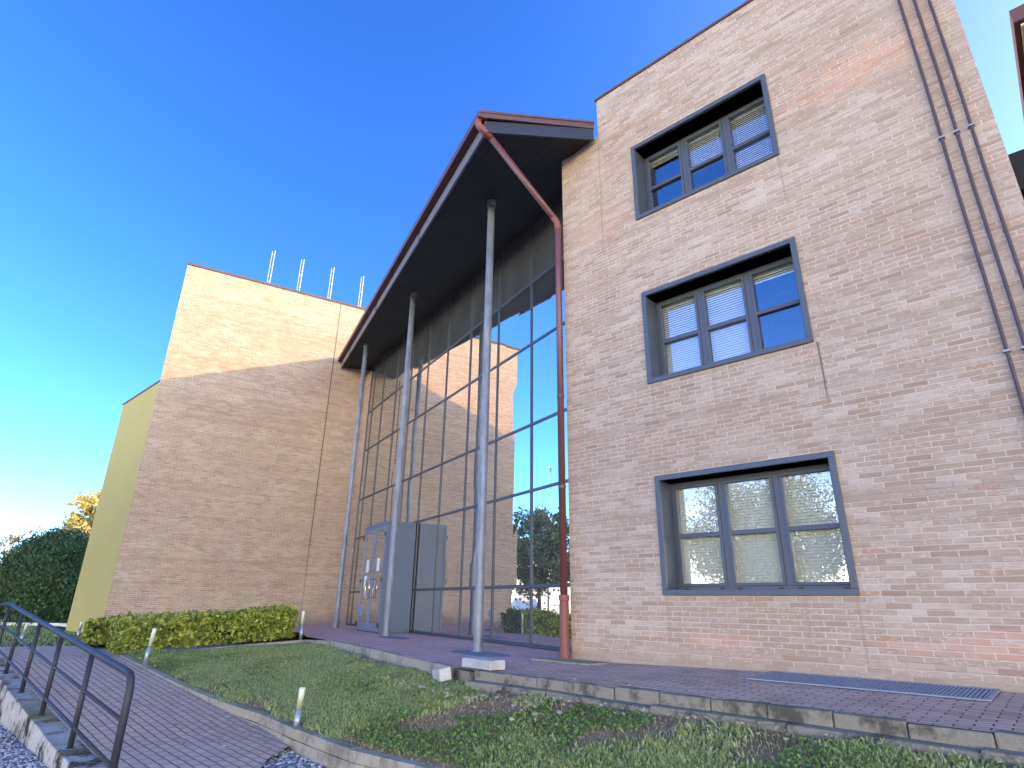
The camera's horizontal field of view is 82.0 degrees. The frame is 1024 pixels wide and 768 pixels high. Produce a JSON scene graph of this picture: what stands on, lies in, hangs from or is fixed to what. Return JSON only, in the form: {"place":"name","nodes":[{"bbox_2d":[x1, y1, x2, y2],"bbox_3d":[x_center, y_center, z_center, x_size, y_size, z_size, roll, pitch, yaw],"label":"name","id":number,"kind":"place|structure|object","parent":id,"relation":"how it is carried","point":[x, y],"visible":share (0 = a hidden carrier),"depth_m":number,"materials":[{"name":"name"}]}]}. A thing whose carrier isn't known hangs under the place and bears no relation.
{"place":"outdoors","nodes":[
{"label":"outdoors","id":0,"kind":"place"},
{"bbox_2d":[0,625,105,646],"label":"lawn ground","id":1,"kind":"structure","parent":0,"point":[56,638],"depth_m":16.79,"materials":[{"name":"green plant"}]},
{"bbox_2d":[20,624,28,639],"bbox_3d":[-12.876,6.569,15.526,0.112,0.466,0.072,9,-22,-21],"label":"bollard light","id":2,"kind":"object","parent":1,"relation":"on","point":[24,631],"visible":0.87,"depth_m":15.52,"materials":[{"name":"silver metal"}]},
{"bbox_2d":[0,622,66,626],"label":"white kerb","id":3,"kind":"structure","parent":1,"relation":"on","point":[53,624],"depth_m":24.36,"materials":[{"name":"paint"}]},
{"bbox_2d":[76,622,82,637],"bbox_3d":[-12.794,7.280,17.422,0.070,0.462,0.072,4,-18,1],"label":"bollard light","id":4,"kind":"object","parent":1,"relation":"on","point":[79,629],"visible":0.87,"depth_m":17.41,"materials":[{"name":"silver metal"}]},
{"bbox_2d":[81,609,224,644],"bbox_3d":[-9.281,6.323,15.380,3.137,0.868,1.385,12,-23,-27],"label":"hedge","id":5,"kind":"object","parent":1,"relation":"on","point":[95,631],"visible":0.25,"depth_m":14.43,"materials":[{"name":"green plant"}]},
{"bbox_2d":[0,646,118,660],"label":"landing path","id":6,"kind":"structure","parent":0,"point":[20,653],"depth_m":12.15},
{"bbox_2d":[5,656,288,767],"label":"ramp path","id":7,"kind":"structure","parent":0,"point":[164,737],"depth_m":7.37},
{"bbox_2d":[74,642,1019,767],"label":"fallen leaves","id":8,"kind":"object","parent":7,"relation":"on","point":[331,720],"visible":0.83,"depth_m":7.33,"materials":[{"name":"brown plant"}]},
{"bbox_2d":[0,724,326,767],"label":"gravel ground","id":9,"kind":"structure","parent":0,"point":[285,765],"depth_m":6.32,"materials":[{"name":"grey gravel"}]},
{"bbox_2d":[0,658,107,767],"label":"ramp wall","id":10,"kind":"structure","parent":9,"relation":"on","point":[44,739],"depth_m":7.01,"materials":[{"name":"concrete"}]},
{"bbox_2d":[0,603,134,767],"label":"ramp railing","id":11,"kind":"object","parent":10,"relation":"on","point":[122,717],"visible":0.93,"depth_m":6.52,"materials":[{"name":"metal"}]},
{"bbox_2d":[241,717,370,767],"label":"kerb course","id":12,"kind":"object","parent":9,"relation":"on","point":[325,759],"visible":0.12,"depth_m":6.15,"materials":[{"name":"concrete"}]},
{"bbox_2d":[120,655,445,767],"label":"lawn kerb","id":13,"kind":"structure","parent":12,"relation":"on","point":[360,755],"depth_m":6.39,"materials":[{"name":"concrete"}]},
{"bbox_2d":[143,628,156,663],"bbox_3d":[-6.770,4.905,11.006,0.117,0.633,0.072,11,-23,-25],"label":"bollard light","id":14,"kind":"object","parent":13,"relation":"on","point":[151,640],"visible":0.97,"depth_m":10.99,"materials":[{"name":"silver metal"}]},
{"bbox_2d":[15,620,323,660],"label":"terrain","id":15,"kind":"structure","parent":0,"point":[102,648],"depth_m":16.24,"materials":[{"name":"green plant"}]},
{"bbox_2d":[0,525,21,565],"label":"bare tree","id":16,"kind":"object","parent":15,"relation":"on","point":[7,541],"visible":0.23,"depth_m":56.23,"materials":[{"name":"white plant"}]},
{"bbox_2d":[0,521,90,624],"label":"dark bush","id":17,"kind":"object","parent":15,"relation":"on","point":[39,576],"visible":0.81,"depth_m":25.04,"materials":[{"name":"green plant"}]},
{"bbox_2d":[60,489,101,536],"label":"autumn tree","id":18,"kind":"object","parent":15,"relation":"on","point":[87,504],"visible":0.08,"depth_m":49.58,"materials":[{"name":"yellow plant"}]},
{"bbox_2d":[65,380,159,632],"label":"mustard building","id":19,"kind":"structure","parent":15,"relation":"on","point":[92,591],"depth_m":20.91,"materials":[{"name":"paint"}]},
{"bbox_2d":[105,602,298,654],"bbox_3d":[-7.077,5.609,13.659,3.833,1.078,1.506,18,-26,-38],"label":"clipped hedge","id":20,"kind":"object","parent":15,"relation":"on","point":[189,629],"visible":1,"depth_m":13.13,"materials":[{"name":"green plant"}]},
{"bbox_2d":[104,251,370,635],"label":"brick tower","id":21,"kind":"structure","parent":15,"relation":"on","point":[239,497],"depth_m":21.92,"materials":[{"name":"beige brick"}]},
{"bbox_2d":[299,611,304,639],"bbox_3d":[-5.089,5.853,14.274,0.070,0.651,0.072,0,-20,0],"label":"bollard light","id":22,"kind":"object","parent":15,"relation":"on","point":[302,624],"visible":0.91,"depth_m":14.25,"materials":[{"name":"silver metal"}]},
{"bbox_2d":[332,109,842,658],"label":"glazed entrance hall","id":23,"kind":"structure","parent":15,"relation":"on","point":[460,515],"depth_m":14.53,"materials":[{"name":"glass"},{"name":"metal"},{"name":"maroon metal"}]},
{"bbox_2d":[355,529,375,630],"bbox_3d":[-4.379,5.804,17.541,0.154,2.830,0.971,13,-24,-29],"label":"door","id":24,"kind":"structure","parent":23,"relation":"in","point":[361,623],"depth_m":17.58,"materials":[{"name":"metal"}]},
{"bbox_2d":[366,526,386,632],"bbox_3d":[-3.873,5.517,16.754,0.154,2.830,0.971,13,-24,-29],"label":"door","id":25,"kind":"structure","parent":23,"relation":"in","point":[375,588],"depth_m":16.78,"materials":[{"name":"metal"}]},
{"bbox_2d":[562,0,1023,692],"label":"brick building","id":26,"kind":"structure","parent":15,"relation":"on","point":[872,204],"depth_m":7.96,"materials":[{"name":"brick"},{"name":"glass"},{"name":"maroon metal"}]},
{"bbox_2d":[631,73,779,220],"bbox_3d":[3.264,-3.868,10.060,2.470,1.605,0.469,-17,-27,40],"label":"window","id":27,"kind":"structure","parent":26,"relation":"in","point":[641,167],"depth_m":10.12,"materials":[{"name":"black plastic"}]},
{"bbox_2d":[641,237,813,383],"bbox_3d":[3.223,-0.984,8.980,2.470,1.625,0.469,-17,-27,40],"label":"window","id":28,"kind":"structure","parent":26,"relation":"in","point":[655,340],"depth_m":9.20,"materials":[{"name":"black plastic"}]},
{"bbox_2d":[654,450,859,595],"bbox_3d":[3.181,1.945,7.884,2.470,1.680,0.469,-17,-27,40],"label":"window","id":29,"kind":"structure","parent":26,"relation":"in","point":[729,569],"depth_m":7.94,"materials":[{"name":"black plastic"}]},
{"bbox_2d":[1008,149,1023,198],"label":"link canopy","id":30,"kind":"object","parent":26,"relation":"attached to","point":[1016,159],"visible":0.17,"depth_m":6.89,"materials":[{"name":"metal"}]},
{"bbox_2d":[293,624,571,665],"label":"entrance paving","id":31,"kind":"structure","parent":0,"point":[427,648],"depth_m":11.59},
{"bbox_2d":[378,636,409,638],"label":"column slab","id":32,"kind":"structure","parent":31,"relation":"on","point":[391,637],"depth_m":13.92,"materials":[{"name":"concrete"}]},
{"bbox_2d":[450,650,510,657],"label":"column slab","id":33,"kind":"structure","parent":31,"relation":"on","point":[484,654],"depth_m":9.73,"materials":[{"name":"concrete"}]},
{"bbox_2d":[531,657,608,665],"bbox_3d":[0.814,4.016,8.520,1.147,0.030,0.419,-17,-27,40],"label":"pipe pad","id":34,"kind":"object","parent":31,"relation":"on","point":[566,661],"visible":0.85,"depth_m":8.41,"materials":[{"name":"grey concrete"}]},
{"bbox_2d":[0,0,1023,560],"label":"sky","id":35,"kind":"structure","parent":0,"point":[141,140],"materials":[{"name":"blue"}]},
{"bbox_2d":[130,642,1023,767],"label":"lawn ground","id":36,"kind":"structure","parent":0,"point":[765,758],"depth_m":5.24,"materials":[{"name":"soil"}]},
{"bbox_2d":[185,640,331,649],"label":"curb","id":37,"kind":"structure","parent":36,"relation":"on","point":[326,642],"depth_m":13.20,"materials":[{"name":"concrete"}]},
{"bbox_2d":[293,687,305,726],"bbox_3d":[-2.463,3.766,6.813,0.070,0.462,0.072,4,-18,1],"label":"bollard light","id":38,"kind":"object","parent":36,"relation":"on","point":[300,701],"visible":0.87,"depth_m":6.80,"materials":[{"name":"silver metal"}]},
{"bbox_2d":[331,641,457,680],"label":"paving kerb","id":39,"kind":"structure","parent":36,"relation":"on","point":[378,655],"depth_m":9.66,"materials":[{"name":"concrete"}]},
{"bbox_2d":[432,667,451,681],"bbox_3d":[-0.912,3.771,7.637,0.158,0.150,0.409,-1,-25,-22],"label":"concrete block","id":40,"kind":"object","parent":36,"relation":"on","point":[441,674],"depth_m":7.48,"materials":[{"name":"white concrete"}]},
{"bbox_2d":[454,668,475,681],"bbox_3d":[-0.415,3.890,7.589,0.500,0.383,0.497,13,-24,-30],"label":"kerb bedding","id":41,"kind":"object","parent":36,"relation":"on","point":[462,675],"visible":0.2,"depth_m":7.53,"materials":[{"name":"grey concrete"}]},
{"bbox_2d":[124,644,925,767],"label":"clover","id":42,"kind":"object","parent":36,"relation":"on","point":[796,756],"visible":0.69,"depth_m":5.58,"materials":[{"name":"green plant"}]},
{"bbox_2d":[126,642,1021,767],"bbox_3d":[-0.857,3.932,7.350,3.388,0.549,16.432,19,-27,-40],"label":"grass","id":43,"kind":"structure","parent":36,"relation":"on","point":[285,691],"depth_m":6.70,"materials":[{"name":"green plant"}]},
{"bbox_2d":[375,674,1019,762],"bbox_3d":[1.742,2.699,4.529,10.448,0.077,1.584,-18,-28,41],"label":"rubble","id":44,"kind":"object","parent":36,"relation":"on","point":[997,759],"visible":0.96,"depth_m":5.62,"materials":[{"name":"concrete"}]},
{"bbox_2d":[465,680,1023,765],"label":"kerb footing","id":45,"kind":"object","parent":36,"relation":"on","point":[804,729],"visible":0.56,"depth_m":4.87,"materials":[{"name":"grey concrete"}]},
{"bbox_2d":[474,670,1023,751],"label":"path kerb","id":46,"kind":"structure","parent":45,"relation":"on","point":[998,738],"depth_m":4.90,"materials":[{"name":"grey concrete"}]},
{"bbox_2d":[451,662,1023,732],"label":"walkway","id":47,"kind":"structure","parent":0,"point":[1003,710],"depth_m":5.57,"materials":[{"name":"brick"}]},
{"bbox_2d":[462,657,504,670],"bbox_3d":[-0.371,3.577,7.537,0.253,0.110,0.591,18,-26,-38],"label":"concrete block","id":48,"kind":"object","parent":47,"relation":"on","point":[488,664],"depth_m":7.39,"materials":[{"name":"white concrete"}]},
{"bbox_2d":[746,671,1000,701],"bbox_3d":[3.636,3.091,6.069,2.150,0.020,0.810,-17,-26,40],"label":"floor grate","id":49,"kind":"object","parent":47,"relation":"on","point":[953,691],"visible":1,"depth_m":5.93,"materials":[{"name":"metal"}]},
{"bbox_2d":[1009,4,1023,119],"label":"roof overhang","id":50,"kind":"structure","parent":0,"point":[1016,15],"depth_m":8.87,"materials":[{"name":"red metal"}]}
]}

